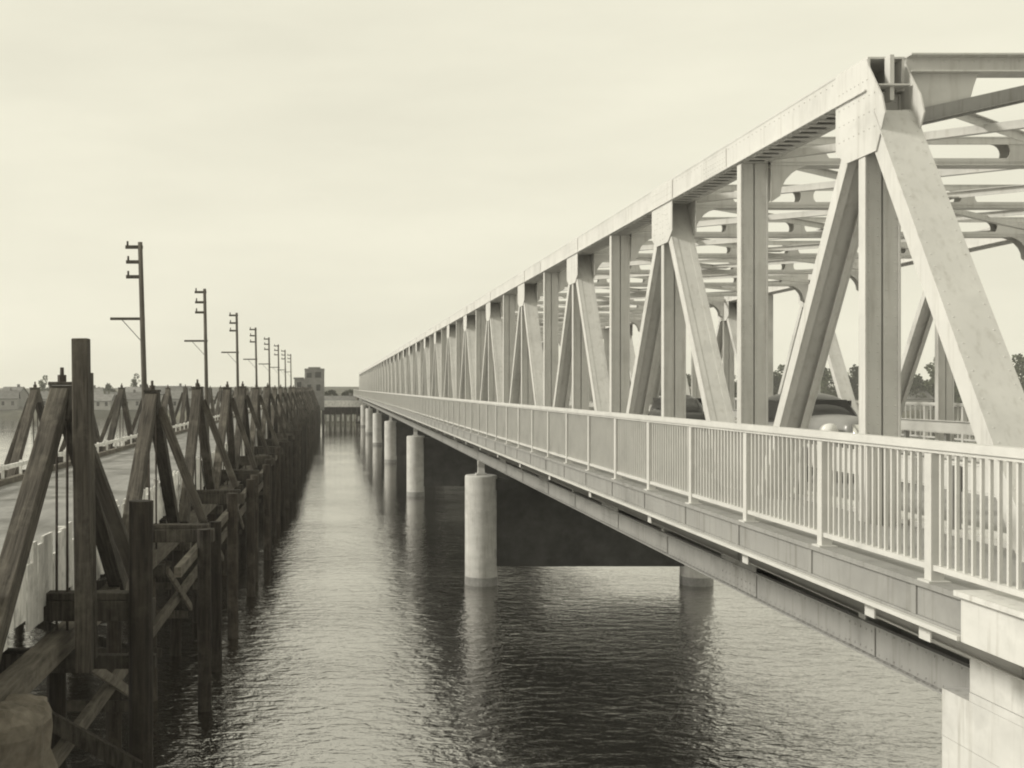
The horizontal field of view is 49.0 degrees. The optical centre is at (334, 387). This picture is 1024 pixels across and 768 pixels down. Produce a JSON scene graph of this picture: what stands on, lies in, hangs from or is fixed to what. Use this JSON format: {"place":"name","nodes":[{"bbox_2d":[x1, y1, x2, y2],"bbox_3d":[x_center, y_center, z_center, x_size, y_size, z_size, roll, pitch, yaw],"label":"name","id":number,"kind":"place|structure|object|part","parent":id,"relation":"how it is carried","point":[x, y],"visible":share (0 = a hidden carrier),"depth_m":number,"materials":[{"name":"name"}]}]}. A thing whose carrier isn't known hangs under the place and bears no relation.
{"place":"outdoors","nodes":[
{"label":"outdoors","id":0,"kind":"place"},
{"bbox_2d":[0,387,967,420],"bbox_3d":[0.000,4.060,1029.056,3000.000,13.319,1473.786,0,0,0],"label":"land","id":1,"kind":"structure","parent":0,"point":[105,413],"depth_m":348.96,"materials":[{"name":"grey plant"}]},
{"bbox_2d":[0,388,20,409],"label":"shore house","id":2,"kind":"structure","parent":1,"relation":"on","point":[9,399],"depth_m":355.54,"materials":[{"name":"stone"}]},
{"bbox_2d":[2,384,28,406],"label":"shore house","id":3,"kind":"structure","parent":1,"relation":"on","point":[24,393],"depth_m":369.53,"materials":[{"name":"stone"}]},
{"bbox_2d":[38,375,47,390],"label":"shore tree","id":4,"kind":"object","parent":1,"relation":"on","point":[42,384],"visible":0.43,"depth_m":380.64,"materials":[{"name":"grey plant"}]},
{"bbox_2d":[40,391,48,405],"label":"shore house","id":5,"kind":"structure","parent":1,"relation":"on","point":[44,394],"depth_m":354.36,"materials":[{"name":"stone"}]},
{"bbox_2d":[94,385,103,393],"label":"shore house","id":6,"kind":"structure","parent":1,"relation":"on","point":[98,391],"depth_m":365.54,"materials":[{"name":"stone"}]},
{"bbox_2d":[94,391,114,409],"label":"shore house","id":7,"kind":"structure","parent":1,"relation":"on","point":[102,401],"depth_m":347.57,"materials":[{"name":"paint"}]},
{"bbox_2d":[104,383,115,391],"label":"shore tree","id":8,"kind":"object","parent":1,"relation":"on","point":[108,386],"visible":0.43,"depth_m":372.33,"materials":[{"name":"grey plant"}]},
{"bbox_2d":[110,390,141,409],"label":"shore house","id":9,"kind":"structure","parent":1,"relation":"on","point":[134,397],"depth_m":350.19,"materials":[{"name":"stone"}]},
{"bbox_2d":[125,384,141,391],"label":"shore house","id":10,"kind":"structure","parent":1,"relation":"on","point":[131,389],"depth_m":369.95,"materials":[{"name":"stone"}]},
{"bbox_2d":[130,373,140,386],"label":"shore tree","id":11,"kind":"object","parent":1,"relation":"on","point":[133,381],"visible":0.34,"depth_m":374.92,"materials":[{"name":"grey plant"}]},
{"bbox_2d":[155,383,191,407],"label":"shore house","id":12,"kind":"structure","parent":1,"relation":"on","point":[173,388],"depth_m":358.16,"materials":[{"name":"stone"}]},
{"bbox_2d":[168,388,191,409],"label":"shore house","id":13,"kind":"structure","parent":1,"relation":"on","point":[175,395],"depth_m":348.76,"materials":[{"name":"stone"}]},
{"bbox_2d":[203,388,232,408],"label":"shore house","id":14,"kind":"structure","parent":1,"relation":"on","point":[214,391],"depth_m":349.90,"materials":[{"name":"stone"}]},
{"bbox_2d":[327,390,336,395],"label":"shore tree","id":15,"kind":"object","parent":1,"relation":"on","point":[331,392],"visible":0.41,"depth_m":347.74,"materials":[{"name":"grey plant"}]},
{"bbox_2d":[324,393,355,399],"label":"shore house","id":16,"kind":"structure","parent":1,"relation":"on","point":[350,397],"depth_m":311.24,"materials":[{"name":"stone"}]},
{"bbox_2d":[341,391,349,395],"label":"shore tree","id":17,"kind":"object","parent":1,"relation":"on","point":[345,393],"visible":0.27,"depth_m":327.55,"materials":[{"name":"grey plant"}]},
{"bbox_2d":[686,374,690,394],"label":"shore tree","id":18,"kind":"object","parent":1,"relation":"on","point":[689,380],"visible":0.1,"depth_m":371.16,"materials":[{"name":"grey plant"}]},
{"bbox_2d":[773,375,779,394],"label":"shore tree","id":19,"kind":"object","parent":1,"relation":"on","point":[775,381],"visible":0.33,"depth_m":390.59,"materials":[{"name":"grey plant"}]},
{"bbox_2d":[773,364,784,394],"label":"shore tree","id":20,"kind":"object","parent":1,"relation":"on","point":[779,368],"visible":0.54,"depth_m":391.70,"materials":[{"name":"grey plant"}]},
{"bbox_2d":[821,367,835,396],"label":"shore tree","id":21,"kind":"object","parent":1,"relation":"on","point":[824,383],"visible":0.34,"depth_m":358.56,"materials":[{"name":"grey plant"}]},
{"bbox_2d":[823,368,836,396],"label":"shore tree","id":22,"kind":"object","parent":1,"relation":"on","point":[831,382],"visible":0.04,"depth_m":376.42,"materials":[{"name":"grey plant"}]},
{"bbox_2d":[834,375,858,400],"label":"shore tree","id":23,"kind":"object","parent":1,"relation":"on","point":[853,386],"visible":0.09,"depth_m":375.53,"materials":[{"name":"grey plant"}]},
{"bbox_2d":[847,370,858,399],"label":"shore tree","id":24,"kind":"object","parent":1,"relation":"on","point":[850,373],"visible":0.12,"depth_m":391.63,"materials":[{"name":"grey plant"}]},
{"bbox_2d":[849,364,858,399],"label":"shore tree","id":25,"kind":"object","parent":1,"relation":"on","point":[856,368],"visible":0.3,"depth_m":388.55,"materials":[{"name":"grey plant"}]},
{"bbox_2d":[909,373,927,397],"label":"shore tree","id":26,"kind":"object","parent":1,"relation":"on","point":[918,380],"visible":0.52,"depth_m":356.28,"materials":[{"name":"grey plant"}]},
{"bbox_2d":[910,382,926,397],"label":"shore tree","id":27,"kind":"object","parent":1,"relation":"on","point":[911,389],"visible":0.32,"depth_m":356.68,"materials":[{"name":"grey plant"}]},
{"bbox_2d":[903,390,934,410],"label":"shore house","id":28,"kind":"structure","parent":1,"relation":"on","point":[929,398],"depth_m":353.86,"materials":[{"name":"stone"}]},
{"bbox_2d":[918,381,934,398],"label":"shore tree","id":29,"kind":"object","parent":1,"relation":"on","point":[928,388],"visible":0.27,"depth_m":365.52,"materials":[{"name":"grey plant"}]},
{"bbox_2d":[923,357,934,407],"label":"shore tree","id":30,"kind":"object","parent":1,"relation":"on","point":[932,374],"visible":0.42,"depth_m":365.21,"materials":[{"name":"grey plant"}]},
{"bbox_2d":[954,385,962,402],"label":"shore tree","id":31,"kind":"object","parent":1,"relation":"on","point":[959,400],"visible":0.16,"depth_m":352.18,"materials":[{"name":"grey plant"}]},
{"bbox_2d":[1012,353,1023,390],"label":"shore tree","id":32,"kind":"object","parent":1,"relation":"on","point":[1018,369],"visible":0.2,"depth_m":353.30,"materials":[{"name":"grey plant"}]},
{"bbox_2d":[0,416,976,767],"bbox_3d":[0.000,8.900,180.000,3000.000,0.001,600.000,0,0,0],"label":"water","id":33,"kind":"structure","parent":0,"point":[376,630],"depth_m":35.03,"materials":[{"name":"grey liquid"}]},
{"bbox_2d":[0,693,57,767],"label":"masonry footing","id":34,"kind":"object","parent":33,"relation":"in","point":[26,725],"visible":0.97,"depth_m":16.03,"materials":[{"name":"grey stone"}]},
{"bbox_2d":[0,338,320,767],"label":"timber trestle","id":35,"kind":"object","parent":33,"relation":"in","point":[82,513],"visible":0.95,"depth_m":28.77,"materials":[{"name":"brown wood"}]},
{"bbox_2d":[110,241,147,488],"bbox_3d":[-6.162,0.428,33.300,1.276,9.749,0.200,0,0,0],"label":"utility pole","id":36,"kind":"object","parent":35,"relation":"on","point":[140,277],"visible":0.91,"depth_m":33.24,"materials":[{"name":"brown wood"}]},
{"bbox_2d":[184,288,208,433],"bbox_3d":[-6.114,0.428,48.960,1.180,9.748,0.200,0,0,0],"label":"utility pole","id":37,"kind":"object","parent":35,"relation":"on","point":[204,311],"visible":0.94,"depth_m":48.90,"materials":[{"name":"brown wood"}]},
{"bbox_2d":[221,312,240,468],"bbox_3d":[-6.103,0.428,64.620,1.157,9.748,0.200,0,0,0],"label":"utility pole","id":38,"kind":"object","parent":35,"relation":"on","point":[237,359],"visible":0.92,"depth_m":64.56,"materials":[{"name":"brown wood"}]},
{"bbox_2d":[243,327,257,385],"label":"utility pole","id":39,"kind":"object","parent":35,"relation":"on","point":[255,359],"visible":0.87,"depth_m":80.23,"materials":[{"name":"brown wood"}]},
{"bbox_2d":[263,337,270,399],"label":"utility pole","id":40,"kind":"object","parent":35,"relation":"on","point":[268,344],"visible":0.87,"depth_m":95.89,"materials":[{"name":"brown wood"}]},
{"bbox_2d":[270,344,279,386],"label":"utility pole","id":41,"kind":"object","parent":35,"relation":"on","point":[278,367],"visible":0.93,"depth_m":111.54,"materials":[{"name":"grey wood"}]},
{"bbox_2d":[280,350,285,385],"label":"utility pole","id":42,"kind":"object","parent":35,"relation":"on","point":[284,351],"visible":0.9,"depth_m":127.20,"materials":[{"name":"grey wood"}]},
{"bbox_2d":[287,354,291,387],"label":"utility pole","id":43,"kind":"object","parent":35,"relation":"on","point":[290,375],"visible":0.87,"depth_m":142.87,"materials":[{"name":"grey wood"}]},
{"bbox_2d":[293,367,324,425],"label":"tower house","id":44,"kind":"structure","parent":33,"relation":"on","point":[314,377],"depth_m":254.00,"materials":[{"name":"concrete"}]},
{"bbox_2d":[315,372,320,377],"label":"window","id":45,"kind":"structure","parent":44,"relation":"in","point":[317,374],"depth_m":253.93,"materials":[{"name":"grey glass"}]},
{"bbox_2d":[324,400,368,424],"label":"cross dock","id":46,"kind":"object","parent":33,"relation":"in","point":[343,408],"visible":0.39,"depth_m":266.18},
{"bbox_2d":[361,402,375,426],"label":"bridge pier","id":47,"kind":"structure","parent":33,"relation":"in","point":[363,415],"depth_m":252.66,"materials":[{"name":"concrete"}]},
{"bbox_2d":[365,405,384,433],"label":"bridge pier","id":48,"kind":"structure","parent":33,"relation":"in","point":[369,419],"depth_m":212.03,"materials":[{"name":"concrete"}]},
{"bbox_2d":[373,409,400,444],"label":"bridge pier","id":49,"kind":"structure","parent":33,"relation":"in","point":[379,419],"depth_m":171.42,"materials":[{"name":"concrete"}]},
{"bbox_2d":[384,416,432,462],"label":"bridge pier","id":50,"kind":"structure","parent":33,"relation":"in","point":[396,433],"depth_m":130.93,"materials":[{"name":"concrete"}]},
{"bbox_2d":[407,428,509,496],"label":"bridge pier","id":51,"kind":"structure","parent":33,"relation":"in","point":[433,462],"depth_m":90.31,"materials":[{"name":"concrete"}]},
{"bbox_2d":[465,460,713,586],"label":"bridge pier","id":52,"kind":"structure","parent":33,"relation":"in","point":[510,521],"depth_m":49.64,"materials":[{"name":"concrete"}]},
{"bbox_2d":[0,0,1023,387],"label":"sky","id":53,"kind":"structure","parent":0,"point":[343,179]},
{"label":"river bed","id":54,"kind":"structure","parent":0,"visible":0},
{"bbox_2d":[942,590,1023,767],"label":"bridge abutment","id":55,"kind":"object","parent":54,"relation":"on","point":[983,721],"visible":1,"depth_m":9.53,"materials":[{"name":"concrete"}]},
{"bbox_2d":[353,53,1023,694],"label":"truss bridge","id":56,"kind":"structure","parent":55,"relation":"on","point":[875,545],"depth_m":15.75,"materials":[{"name":"beige paint"}]},
{"bbox_2d":[648,395,705,419],"bbox_3d":[13.400,1.016,43.525,1.860,1.556,5.130,0,0,0],"label":"sedan car","id":57,"kind":"object","parent":56,"relation":"on","point":[694,407],"visible":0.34,"depth_m":41.88,"materials":[{"name":"black paint"}]},
{"bbox_3d":[12.678,0.556,43.025,0.045,0.320,1.450,0,0,0],"label":"side window","id":58,"kind":"part","parent":57,"relation":"part of","materials":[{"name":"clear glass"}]},
{"bbox_2d":[768,393,915,480],"bbox_3d":[9.750,0.938,22.575,1.860,1.712,5.130,0,0,0],"label":"sedan car","id":59,"kind":"object","parent":56,"relation":"on","point":[833,413],"visible":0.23,"depth_m":21.77,"materials":[{"name":"paint"}]},
{"bbox_3d":[9.027,0.432,23.075,0.045,0.352,1.450,0,0,0],"label":"side window","id":60,"kind":"part","parent":59,"relation":"part of","materials":[{"name":"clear glass"}]}
]}

